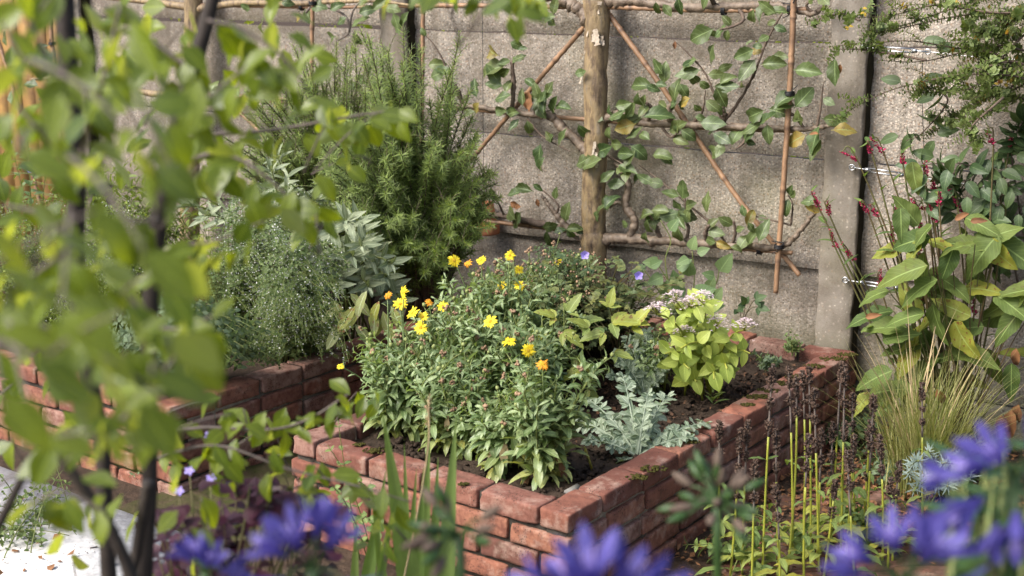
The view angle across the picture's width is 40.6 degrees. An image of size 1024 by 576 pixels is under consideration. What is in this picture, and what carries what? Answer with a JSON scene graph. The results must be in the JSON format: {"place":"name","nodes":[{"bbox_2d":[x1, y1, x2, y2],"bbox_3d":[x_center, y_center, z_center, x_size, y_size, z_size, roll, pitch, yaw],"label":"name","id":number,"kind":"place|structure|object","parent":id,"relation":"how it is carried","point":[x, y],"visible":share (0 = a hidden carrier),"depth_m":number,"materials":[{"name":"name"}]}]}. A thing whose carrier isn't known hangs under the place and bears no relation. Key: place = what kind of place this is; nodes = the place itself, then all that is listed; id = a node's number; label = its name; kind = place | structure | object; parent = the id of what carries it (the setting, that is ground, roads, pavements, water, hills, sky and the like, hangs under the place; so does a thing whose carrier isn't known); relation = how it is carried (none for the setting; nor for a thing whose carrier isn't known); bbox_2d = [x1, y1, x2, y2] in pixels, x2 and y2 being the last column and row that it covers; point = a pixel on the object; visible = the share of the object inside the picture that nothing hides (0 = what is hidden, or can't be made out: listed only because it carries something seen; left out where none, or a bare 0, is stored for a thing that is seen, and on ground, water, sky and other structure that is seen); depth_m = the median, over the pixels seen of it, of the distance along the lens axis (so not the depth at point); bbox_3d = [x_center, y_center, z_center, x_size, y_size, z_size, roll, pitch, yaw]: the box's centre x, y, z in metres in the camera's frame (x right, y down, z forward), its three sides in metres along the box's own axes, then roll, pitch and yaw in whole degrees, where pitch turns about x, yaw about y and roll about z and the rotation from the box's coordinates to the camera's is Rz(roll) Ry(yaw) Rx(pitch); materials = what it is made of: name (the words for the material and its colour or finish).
{"place":"outdoors","nodes":[
{"label":"outdoors","id":0,"kind":"place"},
{"bbox_2d":[0,466,196,575],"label":"paving","id":1,"kind":"structure","parent":0,"point":[90,558],"depth_m":4.51,"materials":[{"name":"white stone"}]},
{"bbox_2d":[0,470,70,557],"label":"weed","id":2,"kind":"object","parent":1,"relation":"on","point":[21,533],"visible":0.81,"depth_m":4.53,"materials":[{"name":"green plant"}]},
{"bbox_2d":[0,465,76,535],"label":"weed","id":3,"kind":"object","parent":1,"relation":"on","point":[36,513],"visible":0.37,"depth_m":4.66,"materials":[{"name":"green plant"}]},
{"bbox_2d":[4,151,221,298],"bbox_3d":[-1.944,-0.340,6.759,1.272,0.733,0.725,0,14,0],"label":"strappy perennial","id":4,"kind":"object","parent":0,"point":[176,234],"visible":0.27,"depth_m":6.69,"materials":[{"name":"green plant"}]},
{"bbox_2d":[14,148,44,245],"bbox_3d":[-2.278,-0.487,6.622,0.240,0.698,0.139,0,14,0],"label":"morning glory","id":5,"kind":"object","parent":4,"relation":"on","point":[29,182],"visible":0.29,"depth_m":6.63,"materials":[{"name":"green plant"}]},
{"bbox_2d":[118,450,297,575],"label":"path","id":6,"kind":"structure","parent":0,"point":[258,471],"depth_m":5.01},
{"bbox_2d":[0,16,1023,575],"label":"ground","id":7,"kind":"structure","parent":0,"point":[126,492],"depth_m":5.05,"materials":[{"name":"soil"}]},
{"bbox_2d":[0,0,66,265],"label":"timber fence","id":8,"kind":"object","parent":7,"relation":"on","point":[31,97],"visible":0.09,"depth_m":8.27,"materials":[{"name":"brown wood"}]},
{"bbox_2d":[2,0,408,260],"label":"espalier apple tree","id":9,"kind":"object","parent":7,"relation":"on","point":[195,7],"visible":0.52,"depth_m":6.93,"materials":[{"name":"green plant"}]},
{"bbox_2d":[0,40,40,200],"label":"bamboo cane","id":10,"kind":"object","parent":9,"relation":"attached to","point":[2,53],"visible":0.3,"depth_m":7.64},
{"bbox_2d":[182,0,408,11],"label":"bamboo cane","id":11,"kind":"object","parent":9,"relation":"attached to","point":[301,8],"visible":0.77,"depth_m":6.80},
{"bbox_2d":[308,0,315,128],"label":"bamboo cane","id":12,"kind":"object","parent":9,"relation":"attached to","point":[312,3],"visible":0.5,"depth_m":6.75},
{"bbox_2d":[165,530,251,575],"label":"agapanthus","id":13,"kind":"object","parent":7,"relation":"on","point":[185,552],"visible":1,"depth_m":1.56,"materials":[{"name":"blue plant"}]},
{"bbox_2d":[0,307,454,495],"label":"raised brick bed","id":14,"kind":"object","parent":7,"relation":"on","point":[302,388],"visible":0.2,"depth_m":5.37,"materials":[{"name":"red brick"}]},
{"bbox_2d":[0,266,452,397],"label":"bed soil","id":15,"kind":"structure","parent":14,"relation":"in","point":[230,373],"depth_m":5.75,"materials":[{"name":"brown soil"}]},
{"bbox_2d":[0,190,89,323],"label":"oregano plant","id":16,"kind":"object","parent":15,"relation":"on","point":[39,260],"visible":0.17,"depth_m":5.99,"materials":[{"name":"green plant"}]},
{"bbox_2d":[43,195,176,347],"bbox_3d":[-1.655,-0.066,5.627,0.587,0.738,0.787,-5,15,-21],"label":"oregano plant","id":17,"kind":"object","parent":15,"relation":"on","point":[135,270],"visible":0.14,"depth_m":5.58,"materials":[{"name":"green plant"}]},
{"bbox_2d":[112,296,286,370],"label":"catmint plant","id":18,"kind":"object","parent":15,"relation":"on","point":[234,331],"visible":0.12,"depth_m":5.02,"materials":[{"name":"green plant"}]},
{"bbox_2d":[178,143,336,286],"bbox_3d":[-1.080,-0.218,5.982,0.703,0.835,0.572,-7,15,-28],"label":"sage plant","id":19,"kind":"object","parent":15,"relation":"on","point":[213,212],"visible":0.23,"depth_m":5.87,"materials":[{"name":"green plant"}]},
{"bbox_2d":[202,181,322,344],"bbox_3d":[-0.983,-0.071,5.499,0.468,0.816,0.892,-6,15,-23],"label":"calamint plant","id":20,"kind":"object","parent":15,"relation":"on","point":[238,283],"visible":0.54,"depth_m":5.47,"materials":[{"name":"green plant"}]},
{"bbox_2d":[241,214,354,363],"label":"calamint plant","id":21,"kind":"object","parent":15,"relation":"on","point":[301,307],"visible":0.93,"depth_m":5.19,"materials":[{"name":"green plant"}]},
{"bbox_2d":[222,30,375,306],"bbox_3d":[-0.924,-0.521,6.254,0.743,1.297,0.548,0,14,0],"label":"rosemary bush","id":22,"kind":"object","parent":15,"relation":"on","point":[298,135],"visible":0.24,"depth_m":6.12,"materials":[{"name":"green plant"}]},
{"bbox_2d":[287,200,418,349],"bbox_3d":[-0.573,-0.032,5.462,0.550,0.718,0.749,5,15,20],"label":"sage plant","id":23,"kind":"object","parent":15,"relation":"on","point":[360,249],"visible":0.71,"depth_m":5.28,"materials":[{"name":"green plant"}]},
{"bbox_2d":[313,23,503,321],"bbox_3d":[-0.440,-0.429,5.794,0.827,1.335,0.801,0,14,0],"label":"rosemary bush","id":24,"kind":"object","parent":15,"relation":"on","point":[414,197],"visible":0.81,"depth_m":5.61,"materials":[{"name":"green plant"}]},
{"bbox_2d":[135,432,348,575],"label":"purple shamrock","id":25,"kind":"object","parent":7,"relation":"on","point":[257,508],"visible":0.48,"depth_m":2.64,"materials":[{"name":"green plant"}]},
{"bbox_2d":[0,0,555,575],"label":"young tree","id":26,"kind":"object","parent":7,"relation":"on","point":[78,360],"visible":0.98,"depth_m":1.70,"materials":[{"name":"green plant"}]},
{"bbox_2d":[232,495,382,575],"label":"agapanthus","id":27,"kind":"object","parent":7,"relation":"on","point":[321,513],"visible":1,"depth_m":1.34,"materials":[{"name":"blue plant"}]},
{"bbox_2d":[350,394,464,575],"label":"blade leaved plant","id":28,"kind":"object","parent":7,"relation":"on","point":[410,562],"visible":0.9,"depth_m":3.19,"materials":[{"name":"green plant"}]},
{"bbox_2d":[400,482,501,575],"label":"agapanthus","id":29,"kind":"object","parent":7,"relation":"on","point":[424,541],"visible":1,"depth_m":1.65,"materials":[{"name":"green plant"}]},
{"bbox_2d":[75,0,1023,445],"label":"concrete wall","id":30,"kind":"structure","parent":7,"relation":"on","point":[815,302],"depth_m":5.96,"materials":[{"name":"grey concrete"}]},
{"bbox_2d":[849,164,1019,189],"bbox_3d":[1.652,-0.432,5.382,0.689,0.056,0.036,8,16,29],"label":"turnbuckle","id":31,"kind":"object","parent":30,"relation":"attached to","point":[866,169],"visible":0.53,"depth_m":5.49,"materials":[{"name":"metal"}]},
{"bbox_2d":[291,313,858,575],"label":"raised brick bed","id":32,"kind":"object","parent":7,"relation":"on","point":[628,498],"visible":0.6,"depth_m":4.47,"materials":[{"name":"red brick"}]},
{"bbox_2d":[325,422,384,559],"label":"trailing weed","id":33,"kind":"object","parent":32,"relation":"hanging from","point":[361,521],"visible":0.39,"depth_m":4.31,"materials":[{"name":"green plant"}]},
{"bbox_2d":[522,243,606,304],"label":"hypericum plant","id":34,"kind":"object","parent":32,"relation":"on","point":[551,249],"visible":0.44,"depth_m":5.38,"materials":[{"name":"green plant"}]},
{"bbox_2d":[354,331,807,499],"bbox_3d":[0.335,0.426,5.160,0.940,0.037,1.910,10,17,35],"label":"bed soil","id":35,"kind":"structure","parent":32,"relation":"in","point":[371,440],"depth_m":4.81,"materials":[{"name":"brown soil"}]},
{"bbox_2d":[337,292,432,440],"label":"marigold plant","id":36,"kind":"object","parent":35,"relation":"on","point":[376,422],"visible":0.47,"depth_m":4.74,"materials":[{"name":"green plant"}]},
{"bbox_2d":[356,337,438,442],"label":"marigold plant","id":37,"kind":"object","parent":35,"relation":"on","point":[403,418],"visible":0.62,"depth_m":4.71,"materials":[{"name":"green plant"}]},
{"bbox_2d":[357,285,454,374],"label":"marigold plant","id":38,"kind":"object","parent":35,"relation":"on","point":[400,303],"visible":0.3,"depth_m":4.82,"materials":[{"name":"green plant"}]},
{"bbox_2d":[382,320,457,436],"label":"marigold plant","id":39,"kind":"object","parent":35,"relation":"on","point":[420,328],"visible":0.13,"depth_m":4.70,"materials":[{"name":"green plant"}]},
{"bbox_2d":[403,311,461,350],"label":"marigold plant","id":40,"kind":"object","parent":35,"relation":"on","point":[430,326],"visible":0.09,"depth_m":4.95,"materials":[{"name":"green plant"}]},
{"bbox_2d":[389,299,490,348],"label":"marigold plant","id":41,"kind":"object","parent":35,"relation":"on","point":[423,316],"visible":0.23,"depth_m":4.90,"materials":[{"name":"green plant"}]},
{"bbox_2d":[405,317,484,430],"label":"marigold plant","id":42,"kind":"object","parent":35,"relation":"on","point":[434,346],"visible":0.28,"depth_m":4.72,"materials":[{"name":"green plant"}]},
{"bbox_2d":[405,337,494,459],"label":"marigold plant","id":43,"kind":"object","parent":35,"relation":"on","point":[438,416],"visible":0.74,"depth_m":4.58,"materials":[{"name":"green plant"}]},
{"bbox_2d":[427,297,504,397],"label":"marigold plant","id":44,"kind":"object","parent":35,"relation":"on","point":[474,333],"visible":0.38,"depth_m":4.76,"materials":[{"name":"green plant"}]},
{"bbox_2d":[434,367,506,460],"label":"marigold plant","id":45,"kind":"object","parent":35,"relation":"on","point":[463,424],"visible":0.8,"depth_m":4.53,"materials":[{"name":"green plant"}]},
{"bbox_2d":[431,255,511,322],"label":"marigold plant","id":46,"kind":"object","parent":35,"relation":"on","point":[454,260],"visible":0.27,"depth_m":5.10,"materials":[{"name":"green plant"}]},
{"bbox_2d":[427,272,527,397],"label":"marigold plant","id":47,"kind":"object","parent":35,"relation":"on","point":[468,310],"visible":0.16,"depth_m":4.97,"materials":[{"name":"green plant"}]},
{"bbox_2d":[436,259,518,322],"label":"marigold plant","id":48,"kind":"object","parent":35,"relation":"on","point":[455,299],"visible":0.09,"depth_m":5.22,"materials":[{"name":"green plant"}]},
{"bbox_2d":[451,267,535,316],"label":"marigold plant","id":49,"kind":"object","parent":35,"relation":"on","point":[462,291],"visible":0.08,"depth_m":5.23,"materials":[{"name":"green plant"}]},
{"bbox_2d":[458,372,533,482],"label":"marigold plant","id":50,"kind":"object","parent":35,"relation":"on","point":[493,447],"visible":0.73,"depth_m":4.40,"materials":[{"name":"green plant"}]},
{"bbox_2d":[461,309,551,404],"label":"marigold plant","id":51,"kind":"object","parent":35,"relation":"on","point":[514,342],"visible":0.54,"depth_m":4.71,"materials":[{"name":"green plant"}]},
{"bbox_2d":[458,250,557,390],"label":"marigold plant","id":52,"kind":"object","parent":35,"relation":"on","point":[510,254],"visible":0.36,"depth_m":5.06,"materials":[{"name":"green plant"}]},
{"bbox_2d":[474,247,567,307],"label":"marigold plant","id":53,"kind":"object","parent":35,"relation":"on","point":[555,270],"visible":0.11,"depth_m":5.37,"materials":[{"name":"green plant"}]},
{"bbox_2d":[500,276,556,380],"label":"marigold plant","id":54,"kind":"object","parent":35,"relation":"on","point":[538,323],"visible":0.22,"depth_m":5.12,"materials":[{"name":"green plant"}]},
{"bbox_2d":[488,240,573,308],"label":"marigold plant","id":55,"kind":"object","parent":35,"relation":"on","point":[553,245],"visible":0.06,"depth_m":5.45,"materials":[{"name":"green plant"}]},
{"bbox_2d":[494,250,576,335],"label":"marigold plant","id":56,"kind":"object","parent":35,"relation":"on","point":[554,301],"visible":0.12,"depth_m":5.31,"materials":[{"name":"green plant"}]},
{"bbox_2d":[507,291,594,409],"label":"marigold plant","id":57,"kind":"object","parent":35,"relation":"on","point":[557,351],"visible":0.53,"depth_m":4.98,"materials":[{"name":"green plant"}]},
{"bbox_2d":[498,334,615,490],"bbox_3d":[0.138,0.399,4.329,0.372,0.536,0.327,0,14,0],"label":"marigold plant","id":58,"kind":"object","parent":35,"relation":"on","point":[541,458],"visible":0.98,"depth_m":4.29,"materials":[{"name":"green plant"}]},
{"bbox_2d":[513,275,605,361],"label":"cranesbill plant","id":59,"kind":"object","parent":35,"relation":"on","point":[591,299],"visible":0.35,"depth_m":5.21,"materials":[{"name":"green plant"}]},
{"bbox_2d":[531,293,603,372],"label":"dahlia plant","id":60,"kind":"object","parent":35,"relation":"on","point":[571,305],"visible":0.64,"depth_m":4.95,"materials":[{"name":"green plant"}]},
{"bbox_2d":[543,232,608,357],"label":"marigold plant","id":61,"kind":"object","parent":35,"relation":"on","point":[592,264],"visible":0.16,"depth_m":5.59,"materials":[{"name":"green plant"}]},
{"bbox_2d":[562,287,651,405],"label":"dahlia plant","id":62,"kind":"object","parent":35,"relation":"on","point":[635,321],"visible":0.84,"depth_m":4.92,"materials":[{"name":"green plant"}]},
{"bbox_2d":[539,251,685,360],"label":"cranesbill plant","id":63,"kind":"object","parent":35,"relation":"on","point":[625,293],"visible":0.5,"depth_m":5.38,"materials":[{"name":"green plant"}]},
{"bbox_2d":[633,218,732,322],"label":"bindweed","id":64,"kind":"object","parent":63,"relation":"attached to","point":[686,266],"visible":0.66,"depth_m":5.42,"materials":[{"name":"green plant"}]},
{"bbox_2d":[604,327,670,394],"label":"horned poppy","id":65,"kind":"object","parent":35,"relation":"on","point":[637,375],"visible":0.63,"depth_m":5.16,"materials":[{"name":"green plant"}]},
{"bbox_2d":[563,371,712,463],"bbox_3d":[0.423,0.468,4.684,0.528,0.285,0.377,0,14,0],"label":"dusty miller","id":66,"kind":"object","parent":35,"relation":"on","point":[636,432],"visible":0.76,"depth_m":4.64,"materials":[{"name":"green plant"}]},
{"bbox_2d":[622,327,674,395],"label":"marigold plant","id":67,"kind":"object","parent":35,"relation":"on","point":[652,360],"visible":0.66,"depth_m":5.18,"materials":[{"name":"green plant"}]},
{"bbox_2d":[643,288,755,400],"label":"stonecrop plant","id":68,"kind":"object","parent":35,"relation":"on","point":[709,351],"visible":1,"depth_m":4.99,"materials":[{"name":"green plant"}]},
{"bbox_2d":[734,291,769,316],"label":"columbine plant","id":69,"kind":"object","parent":35,"relation":"on","point":[758,297],"visible":0.81,"depth_m":5.61,"materials":[{"name":"green plant"}]},
{"bbox_2d":[750,348,782,372],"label":"garden weed","id":70,"kind":"object","parent":35,"relation":"on","point":[767,361],"visible":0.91,"depth_m":5.41,"materials":[{"name":"green plant"}]},
{"bbox_2d":[783,329,804,356],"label":"brick weed","id":71,"kind":"object","parent":32,"relation":"on","point":[790,345],"visible":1,"depth_m":5.61,"materials":[{"name":"green plant"}]},
{"bbox_2d":[506,521,692,575],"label":"agapanthus","id":72,"kind":"object","parent":7,"relation":"on","point":[613,541],"visible":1,"depth_m":1.21,"materials":[{"name":"blue plant"}]},
{"bbox_2d":[420,0,856,294],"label":"espalier apple tree","id":73,"kind":"object","parent":7,"relation":"on","point":[590,234],"visible":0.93,"depth_m":5.91,"materials":[{"name":"green plant"}]},
{"bbox_2d":[419,13,424,153],"bbox_3d":[-0.411,-1.015,6.460,0.068,0.930,0.040,6,15,24],"label":"bamboo cane","id":74,"kind":"object","parent":73,"relation":"attached to","point":[423,26],"visible":0.34,"depth_m":6.42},
{"bbox_2d":[415,3,565,8],"bbox_3d":[-0.027,-1.267,6.202,0.997,0.070,0.042,8,16,31],"label":"bamboo cane","id":75,"kind":"object","parent":73,"relation":"attached to","point":[460,5],"visible":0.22,"depth_m":6.34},
{"bbox_2d":[465,26,584,169],"bbox_3d":[-0.018,-0.786,6.337,0.845,0.888,0.028,8,16,31],"label":"bamboo cane","id":76,"kind":"object","parent":73,"relation":"attached to","point":[553,62],"visible":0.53,"depth_m":6.19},
{"bbox_2d":[452,103,792,132],"bbox_3d":[0.411,-0.742,6.052,1.748,0.064,0.038,8,16,31],"label":"bamboo cane","id":77,"kind":"object","parent":73,"relation":"attached to","point":[571,118],"visible":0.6,"depth_m":6.13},
{"bbox_2d":[484,219,792,255],"bbox_3d":[0.453,-0.236,6.148,1.665,0.058,0.039,8,16,31],"label":"bamboo cane","id":78,"kind":"object","parent":73,"relation":"attached to","point":[784,252],"visible":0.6,"depth_m":6.34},
{"bbox_2d":[610,12,800,276],"bbox_3d":[0.796,-0.632,5.859,0.954,1.088,0.027,8,16,31],"label":"bamboo cane","id":79,"kind":"object","parent":73,"relation":"attached to","point":[664,90],"visible":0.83,"depth_m":5.86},
{"bbox_2d":[608,2,806,17],"bbox_3d":[0.788,-1.152,5.699,0.895,0.062,0.042,8,16,31],"label":"bamboo cane","id":80,"kind":"object","parent":73,"relation":"attached to","point":[722,11],"visible":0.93,"depth_m":5.68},
{"bbox_2d":[771,0,797,293],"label":"bamboo cane","id":81,"kind":"object","parent":73,"relation":"attached to","point":[779,245],"visible":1,"depth_m":5.59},
{"bbox_2d":[656,447,765,575],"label":"agapanthus","id":82,"kind":"object","parent":7,"relation":"on","point":[745,512],"visible":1,"depth_m":1.87,"materials":[{"name":"green plant"}]},
{"bbox_2d":[775,360,881,575],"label":"betony plant","id":83,"kind":"object","parent":7,"relation":"on","point":[850,466],"visible":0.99,"depth_m":4.48,"materials":[{"name":"green plant"}]},
{"bbox_2d":[643,422,1023,575],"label":"leaf litter","id":84,"kind":"object","parent":7,"relation":"on","point":[799,508],"visible":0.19,"depth_m":4.97,"materials":[{"name":"brown plant"}]},
{"bbox_2d":[824,409,879,454],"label":"weed","id":85,"kind":"object","parent":7,"relation":"on","point":[859,427],"visible":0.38,"depth_m":5.49,"materials":[{"name":"green plant"}]},
{"bbox_2d":[839,425,902,484],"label":"weed","id":86,"kind":"object","parent":7,"relation":"on","point":[877,461],"visible":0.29,"depth_m":5.17,"materials":[{"name":"green plant"}]},
{"bbox_2d":[821,501,989,575],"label":"agapanthus","id":87,"kind":"object","parent":7,"relation":"on","point":[928,545],"visible":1,"depth_m":1.34,"materials":[{"name":"purple plant"}]},
{"bbox_2d":[805,0,1023,154],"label":"leaved shrub","id":88,"kind":"object","parent":7,"relation":"on","point":[989,72],"visible":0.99,"depth_m":4.87,"materials":[{"name":"green plant"}]},
{"bbox_2d":[810,123,1023,456],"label":"red bistort","id":89,"kind":"object","parent":7,"relation":"on","point":[991,244],"visible":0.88,"depth_m":5.11,"materials":[{"name":"green plant"}]},
{"bbox_2d":[814,276,1020,500],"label":"feather grass","id":90,"kind":"object","parent":7,"relation":"on","point":[909,436],"depth_m":5.01,"materials":[{"name":"plant"}]},
{"bbox_2d":[902,434,985,507],"bbox_3d":[1.488,0.653,4.844,0.483,0.296,0.291,-11,17,-37],"label":"blue spurge","id":91,"kind":"object","parent":7,"relation":"on","point":[916,463],"visible":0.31,"depth_m":4.81,"materials":[{"name":"green plant"}]},
{"bbox_2d":[880,35,1023,283],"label":"climbing shrub","id":92,"kind":"object","parent":7,"relation":"on","point":[944,176],"visible":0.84,"depth_m":5.12,"materials":[{"name":"green plant"}]},
{"bbox_2d":[918,473,1004,510],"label":"weed","id":93,"kind":"object","parent":7,"relation":"on","point":[980,480],"visible":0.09,"depth_m":4.85,"materials":[{"name":"green plant"}]},
{"bbox_2d":[908,432,1023,575],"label":"leafy shrub","id":94,"kind":"object","parent":7,"relation":"on","point":[985,515],"visible":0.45,"depth_m":1.65,"materials":[{"name":"green plant"}]},
{"bbox_2d":[920,420,1023,575],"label":"agapanthus","id":95,"kind":"object","parent":7,"relation":"on","point":[993,540],"visible":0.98,"depth_m":1.35,"materials":[{"name":"purple plant"}]},
{"bbox_2d":[722,490,954,575],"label":"brick path","id":96,"kind":"structure","parent":0,"point":[876,496],"depth_m":4.49,"materials":[{"name":"red brick"}]},
{"bbox_2d":[684,518,772,575],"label":"weed","id":97,"kind":"object","parent":96,"relation":"on","point":[726,550],"visible":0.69,"depth_m":4.37,"materials":[{"name":"green plant"}]},
{"bbox_2d":[694,419,785,575],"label":"betony plant","id":98,"kind":"object","parent":96,"relation":"on","point":[754,465],"visible":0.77,"depth_m":4.28,"materials":[{"name":"green plant"}]},
{"bbox_2d":[752,506,828,568],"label":"weed","id":99,"kind":"object","parent":96,"relation":"on","point":[798,543],"visible":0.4,"depth_m":4.48,"materials":[{"name":"green plant"}]},
{"bbox_2d":[741,363,865,575],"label":"betony plant","id":100,"kind":"object","parent":96,"relation":"on","point":[794,383],"visible":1,"depth_m":4.29,"materials":[{"name":"green plant"}]},
{"bbox_2d":[775,365,840,575],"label":"betony plant","id":101,"kind":"object","parent":96,"relation":"on","point":[812,395],"visible":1,"depth_m":4.37,"materials":[{"name":"green plant"}]},
{"bbox_2d":[836,499,909,552],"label":"weed","id":102,"kind":"object","parent":96,"relation":"on","point":[860,523],"visible":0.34,"depth_m":4.57,"materials":[{"name":"green plant"}]},
{"bbox_2d":[850,382,943,563],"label":"betony plant","id":103,"kind":"object","parent":96,"relation":"on","point":[867,472],"visible":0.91,"depth_m":4.45,"materials":[{"name":"green plant"}]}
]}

